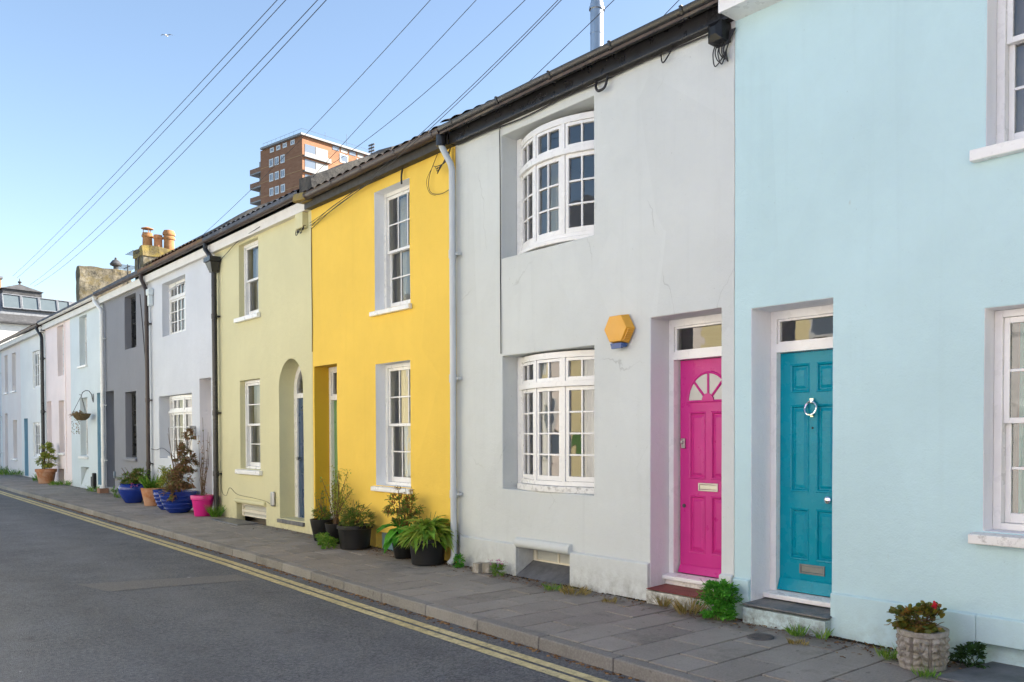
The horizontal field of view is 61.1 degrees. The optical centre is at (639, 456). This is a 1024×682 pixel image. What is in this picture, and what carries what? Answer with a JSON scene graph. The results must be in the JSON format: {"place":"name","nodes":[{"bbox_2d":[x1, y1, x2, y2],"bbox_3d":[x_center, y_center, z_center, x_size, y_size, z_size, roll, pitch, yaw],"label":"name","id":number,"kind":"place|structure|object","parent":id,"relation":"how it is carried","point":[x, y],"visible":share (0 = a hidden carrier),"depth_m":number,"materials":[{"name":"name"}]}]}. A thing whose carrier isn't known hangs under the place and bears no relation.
{"place":"outdoors","nodes":[
{"label":"outdoors","id":0,"kind":"place"},
{"bbox_2d":[171,0,429,261],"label":"overhead wire","id":1,"kind":"object","parent":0,"point":[323,115],"visible":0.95,"depth_m":11.39,"materials":[{"name":"black metal"}]},
{"bbox_2d":[250,128,374,205],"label":"tower block","id":2,"kind":"structure","parent":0,"point":[307,155],"depth_m":159.19,"materials":[{"name":"brick"}]},
{"bbox_2d":[269,158,272,167],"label":"window","id":3,"kind":"structure","parent":2,"relation":"in","point":[270,160],"depth_m":161.21,"materials":[{"name":"glass"}]},
{"bbox_2d":[269,173,273,181],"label":"window","id":4,"kind":"structure","parent":2,"relation":"in","point":[271,176],"depth_m":161.21,"materials":[{"name":"glass"}]},
{"bbox_2d":[269,187,273,196],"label":"window","id":5,"kind":"structure","parent":2,"relation":"in","point":[271,190],"depth_m":161.29,"materials":[{"name":"white glass"}]},
{"bbox_2d":[275,156,278,164],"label":"window","id":6,"kind":"structure","parent":2,"relation":"in","point":[276,158],"depth_m":160.00,"materials":[{"name":"glass"}]},
{"bbox_2d":[275,171,278,179],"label":"window","id":7,"kind":"structure","parent":2,"relation":"in","point":[276,173],"depth_m":160.08,"materials":[{"name":"glass"}]},
{"bbox_2d":[275,186,278,194],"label":"window","id":8,"kind":"structure","parent":2,"relation":"in","point":[277,187],"depth_m":160.19,"materials":[{"name":"white glass"}]},
{"bbox_2d":[280,154,284,163],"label":"window","id":9,"kind":"structure","parent":2,"relation":"in","point":[281,156],"depth_m":158.83,"materials":[{"name":"glass"}]},
{"bbox_2d":[280,169,284,177],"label":"window","id":10,"kind":"structure","parent":2,"relation":"in","point":[282,171],"depth_m":158.87,"materials":[{"name":"glass"}]},
{"bbox_2d":[281,184,284,192],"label":"window","id":11,"kind":"structure","parent":2,"relation":"in","point":[283,185],"depth_m":158.95,"materials":[{"name":"white glass"}]},
{"bbox_2d":[305,144,314,153],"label":"balcony window","id":12,"kind":"structure","parent":2,"relation":"in","point":[308,148],"depth_m":156.18,"materials":[{"name":"clear glass"}]},
{"bbox_2d":[305,159,314,168],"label":"balcony window","id":13,"kind":"structure","parent":2,"relation":"in","point":[308,163],"depth_m":156.21,"materials":[{"name":"clear glass"}]},
{"bbox_2d":[340,153,347,162],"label":"satellite dish","id":14,"kind":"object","parent":2,"relation":"in","point":[344,159],"depth_m":161.84,"materials":[{"name":"white paint"}]},
{"bbox_2d":[0,488,644,681],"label":"road","id":15,"kind":"structure","parent":0,"point":[58,623],"depth_m":7.67,"materials":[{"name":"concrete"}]},
{"bbox_2d":[78,575,250,590],"bbox_3d":[-5.501,1.471,9.888,1.829,0.006,0.658,-1,1,-25],"label":"road patch","id":16,"kind":"object","parent":15,"relation":"on","point":[122,585],"visible":1,"depth_m":9.92,"materials":[{"name":"grey asphalt"}]},
{"bbox_2d":[0,493,585,681],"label":"road marking","id":17,"kind":"object","parent":15,"relation":"on","point":[509,659],"visible":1,"depth_m":8.21,"materials":[{"name":"yellow paint"}]},
{"bbox_2d":[0,491,609,681],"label":"road marking","id":18,"kind":"object","parent":15,"relation":"on","point":[534,660],"visible":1,"depth_m":8.26,"materials":[{"name":"yellow paint"}]},
{"bbox_2d":[27,497,639,680],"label":"gutter grit","id":19,"kind":"object","parent":15,"relation":"on","point":[513,643],"visible":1,"depth_m":8.85,"materials":[{"name":"grey gravel"}]},
{"bbox_2d":[0,484,716,681],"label":"kerb","id":20,"kind":"structure","parent":15,"relation":"on","point":[627,666],"depth_m":7.99,"materials":[{"name":"concrete"}]},
{"bbox_2d":[0,0,693,301],"label":"sky","id":21,"kind":"structure","parent":0,"point":[84,84],"materials":[{"name":"blue"}]},
{"bbox_2d":[0,473,969,681],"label":"pavement","id":22,"kind":"structure","parent":0,"point":[698,646],"depth_m":7.81,"materials":[{"name":"grey concrete"}]},
{"bbox_2d":[0,468,23,475],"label":"weed tuft","id":23,"kind":"object","parent":22,"relation":"on","point":[6,472],"visible":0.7,"depth_m":32.32,"materials":[{"name":"green plant"}]},
{"bbox_2d":[34,441,58,483],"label":"potted plant","id":24,"kind":"object","parent":22,"relation":"on","point":[45,475],"visible":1,"depth_m":27.27,"materials":[{"name":"plant"}]},
{"bbox_2d":[48,480,72,485],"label":"weed tuft","id":25,"kind":"object","parent":22,"relation":"on","point":[58,483],"visible":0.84,"depth_m":26.32,"materials":[{"name":"green plant"}]},
{"bbox_2d":[85,485,99,491],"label":"weed tuft","id":26,"kind":"object","parent":22,"relation":"on","point":[92,489],"visible":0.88,"depth_m":23.60,"materials":[{"name":"green plant"}]},
{"bbox_2d":[110,486,117,494],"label":"weed tuft","id":27,"kind":"object","parent":22,"relation":"on","point":[113,490],"visible":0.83,"depth_m":22.36,"materials":[{"name":"green plant"}]},
{"bbox_2d":[114,467,150,502],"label":"potted plant","id":28,"kind":"object","parent":22,"relation":"on","point":[129,491],"visible":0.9,"depth_m":19.83,"materials":[{"name":"blue plant"}]},
{"bbox_2d":[136,473,165,505],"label":"potted plant","id":29,"kind":"object","parent":22,"relation":"on","point":[149,486],"visible":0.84,"depth_m":19.08,"materials":[{"name":"ceramic"}]},
{"bbox_2d":[152,464,183,509],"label":"potted plant","id":30,"kind":"object","parent":22,"relation":"on","point":[156,493],"visible":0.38,"depth_m":18.13,"materials":[{"name":"ceramic"}]},
{"bbox_2d":[158,427,199,512],"bbox_3d":[-9.503,0.276,17.561,0.744,1.770,1.170,-1,2,-44],"label":"potted plant","id":31,"kind":"object","parent":22,"relation":"on","point":[177,499],"visible":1,"depth_m":17.43,"materials":[{"name":"plant"}]},
{"bbox_2d":[190,430,212,515],"bbox_3d":[-8.655,0.207,16.890,0.453,1.949,0.444,0,1,-4],"label":"potted plant","id":32,"kind":"object","parent":22,"relation":"on","point":[201,501],"visible":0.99,"depth_m":16.81,"materials":[{"name":"pink plastic"}]},
{"bbox_2d":[204,504,225,516],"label":"weed tuft","id":33,"kind":"object","parent":22,"relation":"on","point":[218,511],"visible":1,"depth_m":16.68,"materials":[{"name":"green plant"}]},
{"bbox_2d":[211,518,257,524],"bbox_3d":[-7.542,1.209,15.850,0.388,0.022,1.446,-1,2,-44],"label":"cellar cover","id":34,"kind":"object","parent":22,"relation":"on","point":[234,521],"visible":1,"depth_m":15.74,"materials":[{"name":"stone"}]},
{"bbox_2d":[314,532,329,544],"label":"weed tuft","id":35,"kind":"object","parent":22,"relation":"on","point":[317,537],"visible":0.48,"depth_m":12.49,"materials":[{"name":"green plant"}]},
{"bbox_2d":[310,487,333,540],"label":"potted plant","id":36,"kind":"object","parent":22,"relation":"on","point":[318,524],"visible":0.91,"depth_m":13.04,"materials":[{"name":"green plant"}]},
{"bbox_2d":[318,534,338,548],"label":"weed tuft","id":37,"kind":"object","parent":22,"relation":"on","point":[330,540],"visible":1,"depth_m":12.18,"materials":[{"name":"green plant"}]},
{"bbox_2d":[319,465,352,543],"bbox_3d":[-4.539,0.719,12.803,0.346,1.169,0.830,-1,2,-44],"label":"potted plant","id":38,"kind":"object","parent":22,"relation":"on","point":[331,528],"visible":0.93,"depth_m":12.71,"materials":[{"name":"green plant"}]},
{"bbox_2d":[335,500,375,549],"bbox_3d":[-4.072,0.969,12.201,0.510,0.703,0.803,-1,2,-44],"label":"potted plant","id":39,"kind":"object","parent":22,"relation":"on","point":[354,534],"visible":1,"depth_m":12.06,"materials":[{"name":"black plastic"}]},
{"bbox_2d":[376,486,423,558],"bbox_3d":[-3.187,0.869,11.224,0.621,0.962,0.690,-1,2,-44],"label":"potted plant","id":40,"kind":"object","parent":22,"relation":"on","point":[404,509],"visible":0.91,"depth_m":11.20,"materials":[{"name":"green plant"}]},
{"bbox_2d":[390,510,461,565],"bbox_3d":[-2.647,1.016,10.798,1.036,0.694,0.925,-1,2,-44],"label":"potted plant","id":41,"kind":"object","parent":22,"relation":"on","point":[428,540],"visible":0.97,"depth_m":10.61,"materials":[{"name":"green plant"}]},
{"bbox_2d":[453,553,465,567],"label":"weed tuft","id":42,"kind":"object","parent":22,"relation":"on","point":[458,563],"visible":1,"depth_m":10.50,"materials":[{"name":"green plant"}]},
{"bbox_2d":[472,562,485,572],"bbox_3d":[-1.923,1.332,10.196,0.122,0.127,0.144,-1,2,-44],"label":"brick lump","id":43,"kind":"object","parent":22,"relation":"on","point":[477,567],"visible":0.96,"depth_m":10.14,"materials":[{"name":"stone"}]},
{"bbox_2d":[482,562,495,572],"bbox_3d":[-1.793,1.325,10.132,0.117,0.123,0.138,-1,2,-44],"label":"brick lump","id":44,"kind":"object","parent":22,"relation":"on","point":[486,567],"visible":0.72,"depth_m":10.08,"materials":[{"name":"stone"}]},
{"bbox_2d":[490,559,507,576],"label":"flowering weed","id":45,"kind":"object","parent":22,"relation":"on","point":[494,566],"visible":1,"depth_m":9.91,"materials":[{"name":"green plant"}]},
{"bbox_2d":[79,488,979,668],"bbox_3d":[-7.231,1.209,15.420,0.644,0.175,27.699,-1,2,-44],"label":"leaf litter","id":46,"kind":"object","parent":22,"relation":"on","point":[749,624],"visible":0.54,"depth_m":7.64,"materials":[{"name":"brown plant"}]},
{"bbox_2d":[541,581,561,590],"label":"weed tuft","id":47,"kind":"object","parent":22,"relation":"on","point":[549,588],"visible":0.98,"depth_m":8.97,"materials":[{"name":"green plant"}]},
{"bbox_2d":[558,583,592,595],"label":"weed tuft","id":48,"kind":"object","parent":22,"relation":"on","point":[565,589],"visible":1,"depth_m":8.73,"materials":[{"name":"plant"}]},
{"bbox_2d":[602,596,618,603],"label":"weed tuft","id":49,"kind":"object","parent":22,"relation":"on","point":[606,600],"visible":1,"depth_m":8.30,"materials":[{"name":"plant"}]},
{"bbox_2d":[653,595,671,606],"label":"weed tuft","id":50,"kind":"object","parent":22,"relation":"on","point":[660,602],"visible":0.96,"depth_m":8.10,"materials":[{"name":"plant"}]},
{"bbox_2d":[372,546,983,665],"bbox_3d":[-0.771,1.398,9.200,0.098,0.029,13.266,-1,2,-44],"label":"earth strip","id":51,"kind":"object","parent":22,"relation":"on","point":[852,641],"visible":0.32,"depth_m":6.81,"materials":[{"name":"brown soil"}]},
{"bbox_2d":[664,595,707,615],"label":"weed tuft","id":52,"kind":"object","parent":22,"relation":"on","point":[683,610],"visible":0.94,"depth_m":7.75,"materials":[{"name":"plant"}]},
{"bbox_2d":[696,578,743,620],"bbox_3d":[0.699,1.262,7.543,0.331,0.367,0.505,-1,2,-44],"label":"weed bush","id":53,"kind":"object","parent":22,"relation":"on","point":[722,589],"visible":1,"depth_m":7.46,"materials":[{"name":"green plant"}]},
{"bbox_2d":[747,632,774,640],"bbox_3d":[0.971,1.455,6.868,0.220,0.023,0.220,-1,2,-44],"label":"drain cover","id":54,"kind":"object","parent":22,"relation":"on","point":[760,636],"visible":1,"depth_m":6.83,"materials":[{"name":"metal"}]},
{"bbox_2d":[782,622,809,636],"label":"weed tuft","id":55,"kind":"object","parent":22,"relation":"on","point":[794,632],"visible":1,"depth_m":6.90,"materials":[{"name":"green plant"}]},
{"bbox_2d":[786,637,808,645],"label":"weed tuft","id":56,"kind":"object","parent":22,"relation":"on","point":[791,641],"visible":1,"depth_m":6.62,"materials":[{"name":"plant"}]},
{"bbox_2d":[809,627,833,639],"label":"weed tuft","id":57,"kind":"object","parent":22,"relation":"on","point":[828,634],"visible":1,"depth_m":6.80,"materials":[{"name":"green plant"}]},
{"bbox_2d":[874,642,897,660],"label":"weed tuft","id":58,"kind":"object","parent":22,"relation":"on","point":[885,654],"visible":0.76,"depth_m":6.18,"materials":[{"name":"green plant"}]},
{"bbox_2d":[886,600,949,671],"bbox_3d":[1.949,1.230,6.017,0.365,0.484,0.454,-1,2,-44],"label":"potted plant","id":59,"kind":"object","parent":22,"relation":"on","point":[922,642],"visible":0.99,"depth_m":5.87,"materials":[{"name":"beige plant"}]},
{"bbox_2d":[910,664,941,678],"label":"weed tuft","id":60,"kind":"object","parent":22,"relation":"on","point":[931,673],"visible":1,"depth_m":5.72,"materials":[{"name":"green plant"}]},
{"bbox_2d":[936,661,1023,681],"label":"cellar cover","id":61,"kind":"object","parent":22,"relation":"on","point":[998,672],"visible":0.88,"depth_m":5.70,"materials":[{"name":"metal"}]},
{"bbox_2d":[948,641,989,668],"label":"weed tuft","id":62,"kind":"object","parent":61,"relation":"on","point":[963,651],"visible":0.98,"depth_m":5.95,"materials":[{"name":"green plant"}]},
{"bbox_3d":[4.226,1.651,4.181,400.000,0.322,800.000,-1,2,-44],"label":"ground","id":63,"kind":"structure","parent":0,"visible":0},
{"bbox_2d":[0,325,41,468],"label":"terraced house","id":64,"kind":"structure","parent":63,"relation":"on","point":[1,449],"depth_m":35.49,"materials":[{"name":"white paint"}]},
{"bbox_2d":[0,318,55,474],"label":"terraced house","id":65,"kind":"structure","parent":63,"relation":"on","point":[11,403],"depth_m":33.69,"materials":[{"name":"white paint"}]},
{"bbox_2d":[0,278,74,344],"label":"slate roofed building","id":66,"kind":"structure","parent":63,"relation":"on","point":[22,307],"depth_m":51.64,"materials":[{"name":"grey stone"}]},
{"bbox_2d":[12,257,131,477],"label":"terraced house","id":67,"kind":"structure","parent":63,"relation":"on","point":[90,280],"depth_m":31.36,"materials":[{"name":"white paint"}]},
{"bbox_2d":[31,422,40,458],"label":"window","id":68,"kind":"structure","parent":67,"relation":"in","point":[37,429],"depth_m":30.61,"materials":[{"name":"white paint"}]},
{"bbox_2d":[34,351,39,387],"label":"window","id":69,"kind":"structure","parent":67,"relation":"in","point":[36,354],"depth_m":30.35,"materials":[{"name":"white paint"}]},
{"bbox_2d":[35,227,182,485],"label":"terraced house","id":70,"kind":"structure","parent":63,"relation":"on","point":[58,379],"depth_m":27.80,"materials":[{"name":"pink paint"}]},
{"bbox_2d":[62,327,63,374],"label":"window","id":71,"kind":"structure","parent":70,"relation":"in","point":[62,327],"depth_m":27.67,"materials":[{"name":"white paint"}]},
{"bbox_2d":[61,229,221,492],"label":"terraced house","id":72,"kind":"structure","parent":63,"relation":"on","point":[87,339],"depth_m":24.67,"materials":[{"name":"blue paint"}]},
{"bbox_2d":[69,396,90,433],"bbox_3d":[-15.880,-1.163,24.143,0.531,1.094,0.797,-1,2,-44],"label":"hanging basket","id":73,"kind":"object","parent":72,"relation":"hanging from","point":[80,415],"visible":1,"depth_m":23.98,"materials":[{"name":"wicker"}]},
{"bbox_2d":[77,317,87,368],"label":"window","id":74,"kind":"structure","parent":72,"relation":"in","point":[86,365],"depth_m":25.46,"materials":[{"name":"white paint"}]},
{"bbox_2d":[78,399,88,458],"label":"window","id":75,"kind":"structure","parent":72,"relation":"in","point":[81,457],"depth_m":25.54,"materials":[{"name":"white paint"}]},
{"bbox_2d":[93,211,279,494],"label":"terraced house","id":76,"kind":"structure","parent":63,"relation":"on","point":[126,375],"depth_m":21.95,"materials":[{"name":"grey paint"}]},
{"bbox_2d":[123,392,136,460],"bbox_3d":[-12.790,-0.753,21.630,0.330,1.748,1.130,-1,2,-44],"label":"window","id":77,"kind":"structure","parent":76,"relation":"in","point":[134,440],"depth_m":21.99,"materials":[{"name":"black paint"}]},
{"bbox_2d":[131,296,135,347],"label":"window","id":78,"kind":"structure","parent":76,"relation":"in","point":[133,300],"depth_m":21.90,"materials":[{"name":"black glass"}]},
{"bbox_2d":[137,207,287,513],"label":"terraced house","id":79,"kind":"structure","parent":63,"relation":"on","point":[181,295],"depth_m":18.47,"materials":[{"name":"white paint"}]},
{"bbox_2d":[169,279,185,334],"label":"window","id":80,"kind":"structure","parent":79,"relation":"in","point":[179,298],"depth_m":19.43,"materials":[{"name":"white paint"}]},
{"bbox_2d":[168,394,191,458],"bbox_3d":[-10.201,-0.641,19.156,0.440,1.428,2.334,-1,2,-44],"label":"window","id":81,"kind":"structure","parent":79,"relation":"in","point":[179,415],"depth_m":19.28,"materials":[{"name":"white paint"}]},
{"bbox_2d":[202,189,313,534],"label":"terraced house","id":82,"kind":"structure","parent":63,"relation":"on","point":[265,380],"depth_m":15.18,"materials":[{"name":"yellow paint"}]},
{"bbox_2d":[234,240,259,322],"bbox_3d":[-7.143,-3.243,15.859,0.404,1.458,1.160,-1,2,-44],"label":"window","id":83,"kind":"structure","parent":82,"relation":"in","point":[249,314],"depth_m":16.14,"materials":[{"name":"white paint"}]},
{"bbox_2d":[235,379,262,474],"bbox_3d":[-7.137,-0.541,15.909,0.404,1.753,1.200,-1,2,-44],"label":"window","id":84,"kind":"structure","parent":82,"relation":"in","point":[249,404],"depth_m":16.21,"materials":[{"name":"white paint"}]},
{"bbox_2d":[242,504,265,518],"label":"cellar window","id":85,"kind":"structure","parent":82,"relation":"in","point":[247,510],"depth_m":16.00,"materials":[{"name":"beige paint"}]},
{"bbox_2d":[296,398,303,517],"bbox_3d":[-5.730,0.032,14.688,0.105,2.080,0.740,-1,2,-44],"label":"door","id":86,"kind":"structure","parent":82,"relation":"in","point":[300,400],"depth_m":14.89,"materials":[{"name":"blue paint"}]},
{"bbox_2d":[286,0,475,206],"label":"overhead wire","id":87,"kind":"object","parent":82,"relation":"attached to","point":[398,83],"visible":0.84,"depth_m":10.84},
{"bbox_2d":[310,0,557,222],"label":"overhead wire","id":88,"kind":"object","parent":82,"relation":"attached to","point":[451,105],"visible":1,"depth_m":9.42,"materials":[{"name":"black metal"}]},
{"bbox_2d":[311,0,560,224],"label":"overhead wire","id":89,"kind":"object","parent":82,"relation":"attached to","point":[451,108],"visible":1,"depth_m":9.45,"materials":[{"name":"black metal"}]},
{"bbox_2d":[292,125,462,565],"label":"terraced house","id":90,"kind":"structure","parent":63,"relation":"on","point":[384,254],"depth_m":12.36,"materials":[{"name":"yellow paint"}]},
{"bbox_2d":[334,401,337,514],"bbox_3d":[-4.758,0.139,13.763,0.055,2.085,0.685,-1,2,-44],"label":"door","id":91,"kind":"structure","parent":90,"relation":"in","point":[335,402],"depth_m":13.95,"materials":[{"name":"green paint"}]},
{"bbox_2d":[369,185,411,316],"bbox_3d":[-3.362,-2.895,12.053,0.444,1.773,1.120,-1,2,-44],"label":"window","id":92,"kind":"structure","parent":90,"relation":"in","point":[402,251],"depth_m":12.35,"materials":[{"name":"white paint"}]},
{"bbox_2d":[371,362,412,493],"bbox_3d":[-3.358,-0.406,12.106,0.449,1.823,1.105,-1,2,-44],"label":"window","id":93,"kind":"structure","parent":90,"relation":"in","point":[404,479],"depth_m":12.40,"materials":[{"name":"white paint"}]},
{"bbox_2d":[438,0,735,612],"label":"terraced house","id":94,"kind":"structure","parent":63,"relation":"on","point":[595,245],"depth_m":8.79,"materials":[{"name":"grey paint"}]},
{"bbox_2d":[534,550,569,565],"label":"cellar window","id":95,"kind":"structure","parent":94,"relation":"in","point":[556,558],"depth_m":9.85,"materials":[{"name":"beige glass"}]},
{"bbox_2d":[517,350,593,493],"bbox_3d":[-0.899,-0.380,9.675,0.485,1.553,1.502,-1,2,-44],"label":"window","id":96,"kind":"structure","parent":94,"relation":"in","point":[542,384],"depth_m":9.59,"materials":[{"name":"white paint"}]},
{"bbox_2d":[517,111,593,254],"bbox_3d":[-0.871,-3.020,9.646,0.562,1.363,1.503,-1,2,-44],"label":"window","id":97,"kind":"structure","parent":94,"relation":"in","point":[550,170],"depth_m":9.50,"materials":[{"name":"white paint"}]},
{"bbox_2d":[531,0,613,79],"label":"overhead wire","id":98,"kind":"object","parent":94,"relation":"attached to","point":[572,39],"visible":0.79,"depth_m":8.73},
{"bbox_2d":[678,357,721,577],"bbox_3d":[0.662,0.108,8.261,0.090,2.102,0.738,-1,2,-44],"label":"door","id":99,"kind":"structure","parent":94,"relation":"in","point":[700,379],"depth_m":8.33,"materials":[{"name":"paint"}]},
{"bbox_2d":[718,0,1023,666],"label":"terraced house","id":100,"kind":"structure","parent":63,"relation":"on","point":[879,313],"depth_m":6.55,"materials":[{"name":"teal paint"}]},
{"bbox_2d":[777,349,832,596],"bbox_3d":[1.489,0.141,7.399,0.118,2.103,0.690,-1,2,-44],"label":"door","id":101,"kind":"structure","parent":100,"relation":"in","point":[806,378],"depth_m":7.46,"materials":[{"name":"teal paint"}]},
{"bbox_2d":[968,308,1023,548],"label":"window","id":102,"kind":"structure","parent":100,"relation":"in","point":[1008,488],"depth_m":6.08,"materials":[{"name":"white paint"}]},
{"bbox_2d":[969,0,1023,162],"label":"window","id":103,"kind":"structure","parent":100,"relation":"in","point":[1010,13],"depth_m":6.02,"materials":[{"name":"white paint"}]},
{"bbox_3d":[7.106,-2.718,-1.561,0.300,9.300,0.900,-1,2,-44],"label":"telephone pole","id":104,"kind":"object","parent":63,"relation":"on","visible":0},
{"bbox_2d":[13,0,276,275],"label":"overhead wire","id":105,"kind":"object","parent":104,"relation":"attached to","point":[177,107],"visible":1,"depth_m":18.68,"materials":[{"name":"black metal"}]},
{"bbox_2d":[17,0,285,277],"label":"overhead wire","id":106,"kind":"object","parent":104,"relation":"attached to","point":[187,106],"visible":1,"depth_m":18.25,"materials":[{"name":"black metal"}]},
{"bbox_2d":[30,0,317,284],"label":"overhead wire","id":107,"kind":"object","parent":104,"relation":"attached to","point":[201,123],"visible":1,"depth_m":18.21,"materials":[{"name":"black metal"}]},
{"bbox_2d":[35,0,325,285],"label":"overhead wire","id":108,"kind":"object","parent":104,"relation":"attached to","point":[207,127],"visible":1,"depth_m":17.99,"materials":[{"name":"black metal"}]},
{"bbox_2d":[329,0,524,165],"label":"overhead wire","id":109,"kind":"object","parent":104,"relation":"attached to","point":[437,81],"visible":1,"depth_m":10.21,"materials":[{"name":"black metal"}]}
]}

